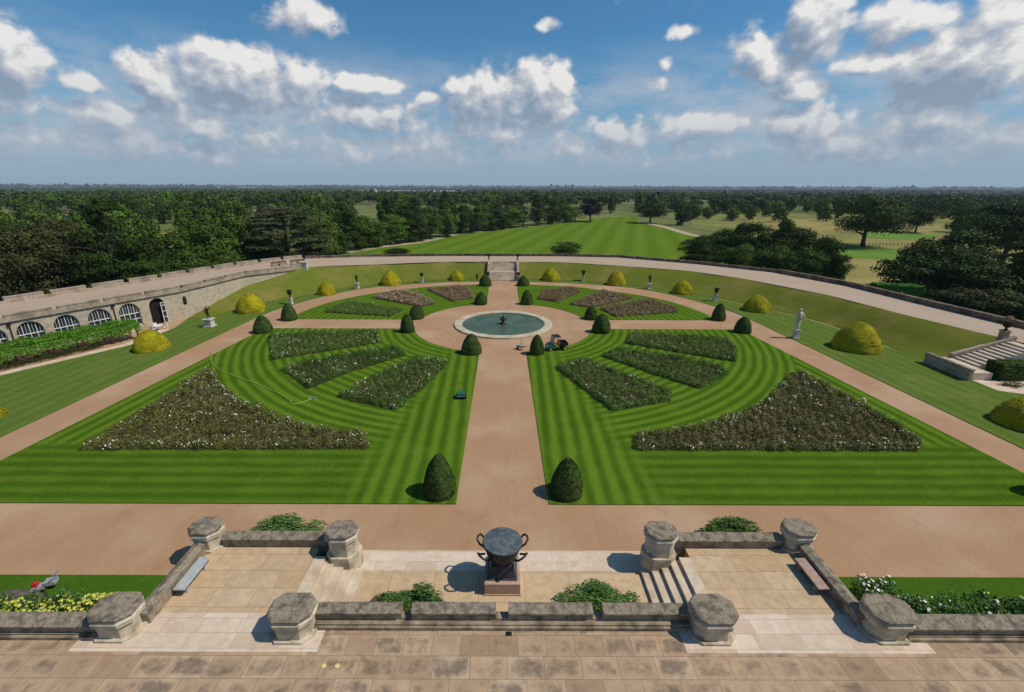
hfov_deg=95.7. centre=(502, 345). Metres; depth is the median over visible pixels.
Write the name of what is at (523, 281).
yew cone
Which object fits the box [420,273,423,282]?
dark urn
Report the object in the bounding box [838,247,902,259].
green field
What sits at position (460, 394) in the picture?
lawn mower
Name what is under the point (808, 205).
broadleaf tree
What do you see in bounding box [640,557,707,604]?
side steps
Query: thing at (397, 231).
broadleaf tree
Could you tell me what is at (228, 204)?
broadleaf tree
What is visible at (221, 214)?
broadleaf tree
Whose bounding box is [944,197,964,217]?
broadleaf tree
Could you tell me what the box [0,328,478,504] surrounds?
lawn
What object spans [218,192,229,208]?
broadleaf tree
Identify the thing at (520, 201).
broadleaf tree
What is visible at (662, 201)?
broadleaf tree
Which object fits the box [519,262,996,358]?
grass bank
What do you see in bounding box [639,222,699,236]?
park path
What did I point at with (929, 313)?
terrace walk
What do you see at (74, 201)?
broadleaf tree
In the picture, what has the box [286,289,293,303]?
dark urn
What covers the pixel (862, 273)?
meadow
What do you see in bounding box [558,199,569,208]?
broadleaf tree
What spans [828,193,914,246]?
broadleaf tree
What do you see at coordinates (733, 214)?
broadleaf tree
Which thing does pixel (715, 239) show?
broadleaf tree
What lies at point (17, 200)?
broadleaf tree
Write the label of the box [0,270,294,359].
orangery
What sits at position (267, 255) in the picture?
broadleaf tree
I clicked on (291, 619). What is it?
octagonal pier
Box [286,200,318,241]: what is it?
broadleaf tree
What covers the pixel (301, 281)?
grass bank
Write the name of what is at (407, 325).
yew cone
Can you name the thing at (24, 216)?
broadleaf tree
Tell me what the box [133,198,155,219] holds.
broadleaf tree
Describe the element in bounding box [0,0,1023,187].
sky
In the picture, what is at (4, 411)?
golden yew dome
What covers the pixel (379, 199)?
broadleaf tree
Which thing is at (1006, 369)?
hedge
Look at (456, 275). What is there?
golden yew dome
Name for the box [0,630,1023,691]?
terrace
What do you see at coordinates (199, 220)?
broadleaf tree
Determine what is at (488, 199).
broadleaf tree
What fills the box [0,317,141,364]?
hedge
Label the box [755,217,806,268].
conifer tree
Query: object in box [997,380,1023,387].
shrub
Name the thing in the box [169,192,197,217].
broadleaf tree
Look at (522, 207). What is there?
cedar tree
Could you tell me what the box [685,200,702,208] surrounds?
broadleaf tree
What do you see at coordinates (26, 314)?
parapet
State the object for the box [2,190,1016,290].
park ground
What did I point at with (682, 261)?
parapet
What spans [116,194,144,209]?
broadleaf tree
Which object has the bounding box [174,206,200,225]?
broadleaf tree
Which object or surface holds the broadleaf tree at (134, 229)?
on the park ground at (368, 209)
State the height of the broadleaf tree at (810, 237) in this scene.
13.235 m
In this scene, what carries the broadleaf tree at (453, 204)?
on the park ground at (368, 209)
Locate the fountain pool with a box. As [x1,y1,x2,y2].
[454,311,551,338]
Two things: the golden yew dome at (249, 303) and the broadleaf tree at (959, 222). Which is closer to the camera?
the golden yew dome at (249, 303)
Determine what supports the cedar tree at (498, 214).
on the park ground at (368, 209)
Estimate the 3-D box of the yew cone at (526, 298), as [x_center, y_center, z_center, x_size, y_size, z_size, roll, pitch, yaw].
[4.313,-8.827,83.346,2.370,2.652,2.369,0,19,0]
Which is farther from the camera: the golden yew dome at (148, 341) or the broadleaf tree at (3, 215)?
the broadleaf tree at (3, 215)
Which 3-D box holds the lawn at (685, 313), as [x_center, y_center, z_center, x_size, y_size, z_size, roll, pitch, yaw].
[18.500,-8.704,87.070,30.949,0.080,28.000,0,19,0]
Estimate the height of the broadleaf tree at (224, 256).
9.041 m
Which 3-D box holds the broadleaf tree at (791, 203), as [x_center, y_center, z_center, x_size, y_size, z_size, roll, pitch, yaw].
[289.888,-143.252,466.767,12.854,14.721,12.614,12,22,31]
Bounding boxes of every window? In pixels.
[0,330,10,348]
[16,321,45,346]
[54,315,79,337]
[88,309,111,325]
[119,303,142,324]
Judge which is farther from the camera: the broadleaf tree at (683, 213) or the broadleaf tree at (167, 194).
the broadleaf tree at (167, 194)
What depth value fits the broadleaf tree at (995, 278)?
92.10 m
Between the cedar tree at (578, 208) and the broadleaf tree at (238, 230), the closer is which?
the broadleaf tree at (238, 230)
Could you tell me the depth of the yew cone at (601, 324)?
66.44 m
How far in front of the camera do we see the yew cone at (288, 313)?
72.46 m
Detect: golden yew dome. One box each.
[0,407,9,417]
[132,329,171,353]
[234,292,266,314]
[316,282,335,295]
[380,271,401,285]
[449,270,464,280]
[542,268,560,281]
[606,270,625,285]
[671,280,693,294]
[742,295,771,313]
[830,321,884,354]
[988,397,1023,432]
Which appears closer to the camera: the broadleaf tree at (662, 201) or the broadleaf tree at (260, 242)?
the broadleaf tree at (260, 242)
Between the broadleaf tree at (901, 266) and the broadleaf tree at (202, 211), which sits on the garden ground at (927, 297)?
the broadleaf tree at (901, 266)
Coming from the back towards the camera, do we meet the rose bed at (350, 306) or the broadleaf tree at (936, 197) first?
the broadleaf tree at (936, 197)
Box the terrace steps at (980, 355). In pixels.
[949,336,1023,369]
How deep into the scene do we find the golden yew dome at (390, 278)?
98.41 m
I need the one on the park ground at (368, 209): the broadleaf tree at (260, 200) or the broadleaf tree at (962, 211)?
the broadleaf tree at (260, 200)
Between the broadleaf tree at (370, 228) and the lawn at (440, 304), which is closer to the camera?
the lawn at (440, 304)
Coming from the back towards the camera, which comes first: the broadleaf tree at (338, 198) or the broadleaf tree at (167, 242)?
the broadleaf tree at (338, 198)
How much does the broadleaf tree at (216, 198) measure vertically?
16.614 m
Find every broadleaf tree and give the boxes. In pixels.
[0,207,17,221]
[0,217,19,242]
[0,219,30,229]
[0,222,82,294]
[0,224,59,300]
[0,240,26,299]
[3,211,22,229]
[8,196,32,221]
[16,212,69,283]
[17,205,34,217]
[17,219,112,288]
[20,206,34,220]
[20,209,66,229]
[27,207,64,220]
[32,202,57,215]
[38,194,59,213]
[65,210,107,238]
[67,198,81,214]
[69,245,124,287]
[75,200,87,222]
[83,195,94,203]
[104,202,141,230]
[104,210,133,248]
[108,197,117,212]
[111,194,135,211]
[114,237,185,271]
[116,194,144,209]
[116,259,175,280]
[120,214,162,252]
[130,201,155,226]
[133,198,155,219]
[150,202,172,223]
[153,235,207,272]
[155,190,174,208]
[159,197,174,215]
[164,221,239,267]
[164,249,213,272]
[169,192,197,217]
[172,209,198,241]
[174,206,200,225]
[182,193,193,214]
[191,192,206,213]
[195,207,216,221]
[195,212,224,239]
[198,212,263,260]
[201,199,225,211]
[201,246,243,268]
[207,195,221,208]
[209,209,231,235]
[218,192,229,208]
[220,198,246,216]
[226,201,250,220]
[235,238,280,258]
[239,195,253,215]
[243,214,264,245]
[244,242,285,261]
[253,193,266,211]
[272,201,288,224]
[277,193,290,220]
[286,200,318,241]
[289,194,319,212]
[293,239,332,256]
[295,209,343,254]
[307,192,327,207]
[313,203,331,211]
[322,198,338,223]
[328,195,347,205]
[330,203,368,245]
[330,234,353,253]
[336,202,358,230]
[344,215,387,248]
[362,230,389,245]
[372,214,409,243]
[376,195,390,220]
[376,195,399,221]
[393,196,409,217]
[396,195,411,213]
[396,209,427,241]
[407,194,423,218]
[417,207,444,238]
[435,200,454,221]
[436,191,454,203]
[436,208,460,236]
[448,200,457,209]
[450,204,472,233]
[461,204,493,230]
[478,193,494,218]
[480,215,499,230]
[490,201,507,215]
[492,215,509,229]
[499,205,525,227]
[502,194,515,205]
[504,202,527,223]
[513,196,523,205]
[531,194,547,213]
[540,206,563,223]
[549,197,559,208]
[557,204,577,222]
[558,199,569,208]
[607,193,617,212]
[632,201,669,222]
[634,191,645,209]
[653,198,668,209]
[662,195,670,207]
[668,196,684,211]
[673,204,693,224]
[676,234,731,260]
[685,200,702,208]
[686,205,698,219]
[688,247,723,263]
[692,204,702,217]
[700,227,735,262]
[701,206,713,218]
[709,204,721,215]
[718,198,730,212]
[718,242,774,267]
[725,208,740,220]
[731,220,776,263]
[738,199,751,213]
[742,204,759,219]
[748,243,801,269]
[758,199,769,210]
[761,206,772,215]
[765,200,782,212]
[770,206,790,221]
[773,204,789,210]
[773,227,833,253]
[775,245,831,276]
[785,196,798,210]
[802,200,814,211]
[805,235,850,276]
[813,200,828,213]
[816,205,834,220]
[819,198,830,203]
[819,253,856,280]
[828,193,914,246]
[834,204,846,217]
[870,252,947,294]
[883,197,898,203]
[892,206,916,231]
[896,226,1006,290]
[902,206,945,232]
[909,198,924,213]
[911,250,1023,296]
[915,198,942,215]
[917,195,928,199]
[926,195,942,207]
[936,198,953,218]
[942,213,1013,246]
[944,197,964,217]
[947,207,975,228]
[950,203,1023,262]
[1000,196,1016,202]
[1004,253,1023,295]
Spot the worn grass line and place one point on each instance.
(802, 317)
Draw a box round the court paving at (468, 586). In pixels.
[354,570,650,610]
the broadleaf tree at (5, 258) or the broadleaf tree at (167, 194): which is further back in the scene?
the broadleaf tree at (167, 194)
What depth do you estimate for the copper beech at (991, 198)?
466.20 m
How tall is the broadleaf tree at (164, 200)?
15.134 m
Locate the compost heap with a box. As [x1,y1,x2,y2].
[0,589,47,609]
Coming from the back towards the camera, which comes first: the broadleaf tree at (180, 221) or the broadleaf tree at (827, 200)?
the broadleaf tree at (827, 200)
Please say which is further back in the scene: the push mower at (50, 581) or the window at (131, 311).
the window at (131, 311)
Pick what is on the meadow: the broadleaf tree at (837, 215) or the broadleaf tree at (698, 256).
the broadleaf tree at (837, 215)
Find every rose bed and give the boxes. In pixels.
[77,368,369,451]
[268,328,380,360]
[280,343,405,388]
[324,299,402,316]
[338,354,449,410]
[373,289,434,306]
[427,284,473,301]
[537,286,580,301]
[555,355,672,410]
[570,289,631,306]
[600,297,678,316]
[602,346,728,388]
[625,330,738,361]
[633,368,922,452]
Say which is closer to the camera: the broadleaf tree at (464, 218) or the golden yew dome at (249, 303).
the golden yew dome at (249, 303)
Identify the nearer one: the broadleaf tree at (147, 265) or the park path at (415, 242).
the broadleaf tree at (147, 265)
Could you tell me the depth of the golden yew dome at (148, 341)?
58.69 m
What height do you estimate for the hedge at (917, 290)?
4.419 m
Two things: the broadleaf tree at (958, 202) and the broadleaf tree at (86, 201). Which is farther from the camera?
the broadleaf tree at (958, 202)
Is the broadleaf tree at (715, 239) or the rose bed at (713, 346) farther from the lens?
the broadleaf tree at (715, 239)
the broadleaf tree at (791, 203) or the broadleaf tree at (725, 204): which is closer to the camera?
the broadleaf tree at (725, 204)
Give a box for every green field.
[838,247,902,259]
[862,231,941,239]
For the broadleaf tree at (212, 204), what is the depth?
237.58 m
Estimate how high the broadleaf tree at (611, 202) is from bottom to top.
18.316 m
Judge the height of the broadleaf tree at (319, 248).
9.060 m
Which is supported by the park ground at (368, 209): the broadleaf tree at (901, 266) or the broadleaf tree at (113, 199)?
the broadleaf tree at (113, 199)
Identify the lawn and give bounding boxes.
[0,279,479,436]
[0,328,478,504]
[297,284,488,318]
[340,216,723,263]
[517,279,1023,448]
[517,285,711,319]
[527,329,1023,505]
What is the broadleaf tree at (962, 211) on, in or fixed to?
on the meadow
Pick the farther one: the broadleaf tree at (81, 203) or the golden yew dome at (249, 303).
the broadleaf tree at (81, 203)
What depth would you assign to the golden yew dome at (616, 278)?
98.97 m
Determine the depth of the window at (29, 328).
58.44 m
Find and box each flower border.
[0,586,112,611]
[850,573,901,597]
[857,588,1023,614]
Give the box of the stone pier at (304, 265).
[300,261,308,269]
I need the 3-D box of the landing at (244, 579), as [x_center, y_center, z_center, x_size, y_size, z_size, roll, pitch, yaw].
[-13.227,12.702,23.736,6.020,1.494,4.865,0,19,0]
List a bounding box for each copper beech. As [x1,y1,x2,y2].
[579,198,605,221]
[985,197,998,202]
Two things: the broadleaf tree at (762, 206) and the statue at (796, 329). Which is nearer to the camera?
the statue at (796, 329)
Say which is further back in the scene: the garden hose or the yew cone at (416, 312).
the yew cone at (416, 312)
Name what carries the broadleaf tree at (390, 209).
on the park ground at (368, 209)
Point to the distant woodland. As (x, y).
(352, 194)
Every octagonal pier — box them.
[86,591,147,643]
[187,517,224,553]
[266,593,317,644]
[324,520,363,569]
[639,521,678,571]
[687,594,739,645]
[780,518,817,554]
[856,594,917,645]
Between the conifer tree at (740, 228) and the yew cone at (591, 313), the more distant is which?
the conifer tree at (740, 228)
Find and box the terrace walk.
[0,256,1023,342]
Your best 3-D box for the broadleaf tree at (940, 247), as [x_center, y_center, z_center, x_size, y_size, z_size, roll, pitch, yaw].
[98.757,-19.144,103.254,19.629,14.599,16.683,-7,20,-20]
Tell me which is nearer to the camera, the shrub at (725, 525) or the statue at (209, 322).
the shrub at (725, 525)
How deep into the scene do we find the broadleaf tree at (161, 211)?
280.92 m
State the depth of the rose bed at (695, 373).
54.08 m
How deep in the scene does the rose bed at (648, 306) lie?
79.45 m
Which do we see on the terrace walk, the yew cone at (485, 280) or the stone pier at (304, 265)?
the stone pier at (304, 265)
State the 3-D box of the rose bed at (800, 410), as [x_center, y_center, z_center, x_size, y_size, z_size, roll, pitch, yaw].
[22.735,5.381,44.503,24.525,1.068,16.548,0,19,0]
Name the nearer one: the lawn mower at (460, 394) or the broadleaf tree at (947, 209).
the lawn mower at (460, 394)
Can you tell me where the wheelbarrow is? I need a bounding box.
[517,339,525,349]
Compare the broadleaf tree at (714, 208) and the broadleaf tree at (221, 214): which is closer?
the broadleaf tree at (221, 214)
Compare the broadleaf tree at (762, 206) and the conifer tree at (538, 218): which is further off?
the broadleaf tree at (762, 206)
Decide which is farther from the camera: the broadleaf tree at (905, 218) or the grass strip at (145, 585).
the broadleaf tree at (905, 218)
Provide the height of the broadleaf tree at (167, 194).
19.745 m
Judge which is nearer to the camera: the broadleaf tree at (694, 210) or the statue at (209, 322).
the statue at (209, 322)
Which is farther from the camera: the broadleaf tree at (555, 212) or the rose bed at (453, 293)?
the broadleaf tree at (555, 212)
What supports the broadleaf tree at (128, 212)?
on the park ground at (368, 209)
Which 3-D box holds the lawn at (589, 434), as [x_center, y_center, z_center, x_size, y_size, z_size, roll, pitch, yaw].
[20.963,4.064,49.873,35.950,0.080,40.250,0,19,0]
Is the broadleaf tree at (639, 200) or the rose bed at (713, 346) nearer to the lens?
the rose bed at (713, 346)
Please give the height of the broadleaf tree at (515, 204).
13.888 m
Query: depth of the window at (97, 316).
64.39 m
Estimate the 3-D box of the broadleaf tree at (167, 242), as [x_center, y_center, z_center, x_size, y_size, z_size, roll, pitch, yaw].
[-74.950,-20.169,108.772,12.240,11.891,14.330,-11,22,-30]
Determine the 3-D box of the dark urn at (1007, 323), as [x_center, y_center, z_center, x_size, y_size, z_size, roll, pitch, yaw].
[59.209,-2.136,54.497,1.212,2.997,1.242,0,19,0]
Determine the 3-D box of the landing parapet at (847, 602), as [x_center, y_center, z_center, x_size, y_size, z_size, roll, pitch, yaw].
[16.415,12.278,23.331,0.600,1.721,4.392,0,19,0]
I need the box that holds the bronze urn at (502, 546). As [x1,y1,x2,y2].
[476,527,528,595]
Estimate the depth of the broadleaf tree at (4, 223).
98.32 m
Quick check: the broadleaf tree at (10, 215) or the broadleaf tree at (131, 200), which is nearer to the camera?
the broadleaf tree at (10, 215)
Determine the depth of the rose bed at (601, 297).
85.74 m
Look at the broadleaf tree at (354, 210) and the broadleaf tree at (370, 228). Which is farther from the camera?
the broadleaf tree at (354, 210)
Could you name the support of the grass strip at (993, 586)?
on the garden gravel
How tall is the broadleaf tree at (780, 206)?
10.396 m
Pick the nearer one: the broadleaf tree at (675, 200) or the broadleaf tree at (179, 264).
the broadleaf tree at (179, 264)
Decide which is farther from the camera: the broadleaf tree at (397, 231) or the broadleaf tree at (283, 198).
the broadleaf tree at (283, 198)
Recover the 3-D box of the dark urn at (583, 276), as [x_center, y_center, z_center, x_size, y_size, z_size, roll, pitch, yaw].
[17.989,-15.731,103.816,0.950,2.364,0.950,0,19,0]
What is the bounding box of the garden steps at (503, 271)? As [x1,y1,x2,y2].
[487,258,518,280]
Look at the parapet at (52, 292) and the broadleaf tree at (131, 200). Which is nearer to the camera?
the parapet at (52, 292)
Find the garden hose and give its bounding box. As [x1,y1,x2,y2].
[210,354,310,403]
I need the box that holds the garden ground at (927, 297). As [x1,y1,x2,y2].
[923,293,984,311]
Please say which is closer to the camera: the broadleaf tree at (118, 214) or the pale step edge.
the pale step edge
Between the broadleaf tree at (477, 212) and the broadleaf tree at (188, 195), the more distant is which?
the broadleaf tree at (188, 195)
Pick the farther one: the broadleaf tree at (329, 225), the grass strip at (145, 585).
the broadleaf tree at (329, 225)
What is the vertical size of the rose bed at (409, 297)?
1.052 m
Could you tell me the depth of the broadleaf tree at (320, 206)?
271.43 m
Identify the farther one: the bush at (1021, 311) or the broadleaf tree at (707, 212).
the broadleaf tree at (707, 212)
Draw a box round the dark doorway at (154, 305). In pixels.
[149,298,163,323]
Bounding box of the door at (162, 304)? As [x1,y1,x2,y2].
[160,302,168,322]
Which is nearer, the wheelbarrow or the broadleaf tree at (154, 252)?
the wheelbarrow
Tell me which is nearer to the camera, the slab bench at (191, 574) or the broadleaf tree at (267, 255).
the slab bench at (191, 574)
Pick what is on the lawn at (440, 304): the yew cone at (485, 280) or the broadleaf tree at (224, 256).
the yew cone at (485, 280)
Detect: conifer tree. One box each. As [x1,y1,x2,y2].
[63,195,166,287]
[529,197,548,224]
[718,221,755,263]
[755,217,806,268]
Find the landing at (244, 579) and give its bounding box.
[159,547,320,612]
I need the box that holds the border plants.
[0,342,104,369]
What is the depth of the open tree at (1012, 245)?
95.66 m
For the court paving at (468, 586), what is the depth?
24.68 m
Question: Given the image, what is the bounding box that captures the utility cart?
[545,334,567,350]
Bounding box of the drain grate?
[506,631,511,635]
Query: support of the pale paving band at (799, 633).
on the terrace
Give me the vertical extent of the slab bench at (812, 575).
0.460 m
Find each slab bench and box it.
[173,557,209,592]
[794,558,829,591]
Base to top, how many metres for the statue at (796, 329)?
4.260 m
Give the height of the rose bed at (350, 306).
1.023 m
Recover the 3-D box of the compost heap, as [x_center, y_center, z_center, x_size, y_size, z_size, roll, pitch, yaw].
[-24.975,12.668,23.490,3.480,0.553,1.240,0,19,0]
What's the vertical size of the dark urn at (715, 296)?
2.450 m
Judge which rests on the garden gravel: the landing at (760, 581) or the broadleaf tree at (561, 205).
the landing at (760, 581)
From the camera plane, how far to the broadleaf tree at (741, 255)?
113.33 m
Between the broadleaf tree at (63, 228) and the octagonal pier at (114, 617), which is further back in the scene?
the broadleaf tree at (63, 228)
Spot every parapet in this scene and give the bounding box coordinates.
[0,255,302,303]
[0,265,301,322]
[0,611,97,639]
[139,543,205,622]
[222,531,328,558]
[303,253,448,258]
[314,602,689,631]
[449,253,557,255]
[558,253,776,272]
[674,532,782,559]
[776,269,1023,343]
[798,544,864,624]
[907,614,1023,642]
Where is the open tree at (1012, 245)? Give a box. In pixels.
[987,241,1023,275]
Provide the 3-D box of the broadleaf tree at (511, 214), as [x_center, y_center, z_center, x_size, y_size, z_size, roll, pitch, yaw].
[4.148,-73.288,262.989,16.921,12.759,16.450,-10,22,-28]
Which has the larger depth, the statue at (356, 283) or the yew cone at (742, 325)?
the statue at (356, 283)
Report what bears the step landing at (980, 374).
on the garden gravel
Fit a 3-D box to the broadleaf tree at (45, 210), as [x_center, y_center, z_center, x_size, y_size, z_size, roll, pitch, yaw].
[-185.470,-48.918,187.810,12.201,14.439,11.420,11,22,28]
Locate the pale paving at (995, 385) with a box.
[973,380,1023,393]
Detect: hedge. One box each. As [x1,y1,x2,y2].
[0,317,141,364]
[870,282,925,297]
[985,359,1023,380]
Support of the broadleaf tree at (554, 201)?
on the park ground at (368, 209)
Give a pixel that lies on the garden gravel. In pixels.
(502, 479)
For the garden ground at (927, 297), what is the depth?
95.09 m
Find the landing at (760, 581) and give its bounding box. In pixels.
[684,549,844,614]
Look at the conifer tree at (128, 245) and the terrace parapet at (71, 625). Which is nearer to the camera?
the terrace parapet at (71, 625)
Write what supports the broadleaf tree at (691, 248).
on the park ground at (368, 209)
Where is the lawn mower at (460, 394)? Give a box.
[456,382,465,397]
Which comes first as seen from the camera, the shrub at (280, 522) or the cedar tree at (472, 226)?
the shrub at (280, 522)
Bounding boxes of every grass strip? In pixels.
[0,574,166,611]
[838,577,1023,613]
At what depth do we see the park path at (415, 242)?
186.91 m
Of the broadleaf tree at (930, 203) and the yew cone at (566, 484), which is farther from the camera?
the broadleaf tree at (930, 203)
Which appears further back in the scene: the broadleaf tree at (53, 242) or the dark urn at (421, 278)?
the dark urn at (421, 278)
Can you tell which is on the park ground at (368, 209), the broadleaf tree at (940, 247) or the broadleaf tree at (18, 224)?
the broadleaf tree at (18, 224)
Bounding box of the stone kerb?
[0,329,168,374]
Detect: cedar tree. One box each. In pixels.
[43,199,68,219]
[64,204,122,243]
[89,196,113,212]
[240,205,338,261]
[256,205,281,239]
[405,197,422,220]
[414,222,430,240]
[427,198,438,215]
[438,222,455,236]
[463,218,479,232]
[486,209,507,229]
[517,206,534,226]
[571,207,585,220]
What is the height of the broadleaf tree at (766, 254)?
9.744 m
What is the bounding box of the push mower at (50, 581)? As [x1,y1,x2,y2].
[29,569,60,592]
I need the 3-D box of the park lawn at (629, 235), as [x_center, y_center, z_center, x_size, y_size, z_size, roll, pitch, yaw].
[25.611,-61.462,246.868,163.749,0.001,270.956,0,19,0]
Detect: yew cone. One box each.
[253,315,272,333]
[280,303,297,320]
[400,313,414,332]
[409,305,423,319]
[422,453,456,501]
[461,333,481,355]
[474,292,486,304]
[479,274,491,286]
[517,276,528,285]
[521,290,532,304]
[529,334,543,355]
[549,458,583,502]
[584,306,597,320]
[592,313,610,333]
[711,303,725,320]
[733,317,751,333]
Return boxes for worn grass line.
[718,298,889,347]
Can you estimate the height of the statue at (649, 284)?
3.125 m
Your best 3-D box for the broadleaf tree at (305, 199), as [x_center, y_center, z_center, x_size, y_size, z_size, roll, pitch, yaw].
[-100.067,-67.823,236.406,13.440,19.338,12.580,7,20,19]
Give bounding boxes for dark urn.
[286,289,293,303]
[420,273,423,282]
[581,270,585,280]
[712,287,719,300]
[995,315,1016,339]
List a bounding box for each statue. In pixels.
[202,306,216,327]
[354,274,359,288]
[646,274,651,288]
[791,309,804,338]
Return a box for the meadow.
[691,214,1021,285]
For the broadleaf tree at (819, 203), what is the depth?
401.70 m
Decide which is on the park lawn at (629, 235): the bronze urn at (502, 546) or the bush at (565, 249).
the bush at (565, 249)
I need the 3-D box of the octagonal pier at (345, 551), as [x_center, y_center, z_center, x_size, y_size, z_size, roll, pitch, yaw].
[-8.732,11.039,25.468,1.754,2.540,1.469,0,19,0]
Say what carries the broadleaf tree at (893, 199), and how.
on the park ground at (368, 209)
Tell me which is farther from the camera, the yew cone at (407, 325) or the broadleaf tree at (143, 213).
the broadleaf tree at (143, 213)
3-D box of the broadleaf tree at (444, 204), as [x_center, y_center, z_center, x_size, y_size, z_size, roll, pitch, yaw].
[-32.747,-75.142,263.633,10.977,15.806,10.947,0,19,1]
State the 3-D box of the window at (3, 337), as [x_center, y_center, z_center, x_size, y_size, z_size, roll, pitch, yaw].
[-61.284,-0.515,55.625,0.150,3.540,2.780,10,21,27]
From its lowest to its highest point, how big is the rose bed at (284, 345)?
1.034 m
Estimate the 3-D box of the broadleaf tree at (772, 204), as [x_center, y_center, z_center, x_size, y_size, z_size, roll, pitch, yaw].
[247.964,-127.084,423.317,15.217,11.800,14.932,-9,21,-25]
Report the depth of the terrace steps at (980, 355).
53.81 m
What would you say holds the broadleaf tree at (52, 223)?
on the park ground at (368, 209)
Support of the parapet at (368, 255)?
on the terrace walk
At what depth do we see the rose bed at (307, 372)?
54.09 m
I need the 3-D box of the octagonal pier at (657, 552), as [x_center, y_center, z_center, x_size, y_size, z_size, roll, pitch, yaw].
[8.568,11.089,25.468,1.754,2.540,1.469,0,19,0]
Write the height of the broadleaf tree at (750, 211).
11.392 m
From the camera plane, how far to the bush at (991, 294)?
79.16 m
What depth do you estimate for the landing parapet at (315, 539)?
25.76 m
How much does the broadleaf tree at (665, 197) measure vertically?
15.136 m
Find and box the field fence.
[841,243,915,245]
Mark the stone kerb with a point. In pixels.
(67, 358)
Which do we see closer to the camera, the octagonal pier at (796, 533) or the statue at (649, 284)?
the octagonal pier at (796, 533)
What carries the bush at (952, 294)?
on the garden ground at (927, 297)
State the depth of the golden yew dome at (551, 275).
103.58 m
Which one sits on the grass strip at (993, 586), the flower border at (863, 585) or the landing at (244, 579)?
the flower border at (863, 585)
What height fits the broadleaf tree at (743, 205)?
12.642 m
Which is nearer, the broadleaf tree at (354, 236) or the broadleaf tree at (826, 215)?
the broadleaf tree at (354, 236)
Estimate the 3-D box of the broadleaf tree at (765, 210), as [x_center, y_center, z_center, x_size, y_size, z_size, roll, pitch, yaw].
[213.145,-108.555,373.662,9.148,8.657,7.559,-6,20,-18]
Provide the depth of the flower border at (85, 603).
22.23 m
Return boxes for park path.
[333,231,482,253]
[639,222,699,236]
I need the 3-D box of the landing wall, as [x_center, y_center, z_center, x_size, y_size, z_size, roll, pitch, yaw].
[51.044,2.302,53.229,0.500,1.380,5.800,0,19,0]
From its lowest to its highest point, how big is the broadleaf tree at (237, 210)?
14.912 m
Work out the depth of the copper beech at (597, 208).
305.76 m
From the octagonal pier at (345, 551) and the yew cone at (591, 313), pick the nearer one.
the octagonal pier at (345, 551)
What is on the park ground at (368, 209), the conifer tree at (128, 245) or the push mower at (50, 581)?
the conifer tree at (128, 245)
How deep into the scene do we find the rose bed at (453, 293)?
90.85 m
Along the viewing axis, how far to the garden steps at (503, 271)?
106.72 m
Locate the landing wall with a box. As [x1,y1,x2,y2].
[923,352,975,380]
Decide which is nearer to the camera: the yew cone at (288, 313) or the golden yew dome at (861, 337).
the golden yew dome at (861, 337)
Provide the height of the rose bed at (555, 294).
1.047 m
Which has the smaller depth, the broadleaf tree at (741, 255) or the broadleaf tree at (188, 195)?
the broadleaf tree at (741, 255)
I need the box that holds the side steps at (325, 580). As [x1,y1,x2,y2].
[297,556,363,602]
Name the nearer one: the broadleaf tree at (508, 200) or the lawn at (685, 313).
the lawn at (685, 313)
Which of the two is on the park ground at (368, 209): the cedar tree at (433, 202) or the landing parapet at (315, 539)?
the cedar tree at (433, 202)
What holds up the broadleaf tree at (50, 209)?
on the park ground at (368, 209)
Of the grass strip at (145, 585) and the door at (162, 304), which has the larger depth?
the door at (162, 304)
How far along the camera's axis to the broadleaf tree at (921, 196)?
508.82 m
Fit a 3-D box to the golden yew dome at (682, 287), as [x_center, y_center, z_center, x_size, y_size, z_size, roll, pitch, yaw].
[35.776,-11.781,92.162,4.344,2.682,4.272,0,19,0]
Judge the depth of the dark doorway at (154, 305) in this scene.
70.58 m
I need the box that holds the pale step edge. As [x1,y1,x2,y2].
[361,550,641,570]
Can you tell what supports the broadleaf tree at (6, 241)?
on the park ground at (368, 209)
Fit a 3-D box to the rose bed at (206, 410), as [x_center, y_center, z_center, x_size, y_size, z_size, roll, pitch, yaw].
[-22.345,5.290,44.412,23.290,1.046,16.698,0,19,0]
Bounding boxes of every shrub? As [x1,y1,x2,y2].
[248,512,328,530]
[371,581,444,610]
[554,578,639,611]
[694,516,762,531]
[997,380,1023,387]
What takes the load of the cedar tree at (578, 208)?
on the park ground at (368, 209)
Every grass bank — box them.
[189,262,487,318]
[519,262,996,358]
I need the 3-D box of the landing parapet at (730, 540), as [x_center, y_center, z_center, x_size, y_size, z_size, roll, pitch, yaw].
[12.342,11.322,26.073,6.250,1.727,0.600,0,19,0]
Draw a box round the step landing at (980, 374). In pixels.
[944,357,992,379]
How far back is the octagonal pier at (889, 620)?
20.44 m
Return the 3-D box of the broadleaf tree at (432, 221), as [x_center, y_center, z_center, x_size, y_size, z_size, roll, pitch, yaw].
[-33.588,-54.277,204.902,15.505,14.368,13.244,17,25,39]
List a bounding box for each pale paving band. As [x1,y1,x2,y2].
[68,613,324,651]
[679,614,935,653]
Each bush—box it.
[383,248,409,253]
[550,241,582,253]
[925,286,994,311]
[958,287,1023,319]
[998,297,1023,320]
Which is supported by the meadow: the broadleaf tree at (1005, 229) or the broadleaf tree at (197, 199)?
the broadleaf tree at (1005, 229)
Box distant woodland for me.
[0,183,1023,207]
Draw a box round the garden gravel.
[0,279,1023,592]
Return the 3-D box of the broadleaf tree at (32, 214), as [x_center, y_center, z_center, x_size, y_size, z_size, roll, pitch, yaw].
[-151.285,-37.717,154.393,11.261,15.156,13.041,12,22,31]
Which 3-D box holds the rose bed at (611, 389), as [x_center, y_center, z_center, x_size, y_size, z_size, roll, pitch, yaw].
[11.623,3.357,50.315,8.289,1.061,13.712,-7,20,-21]

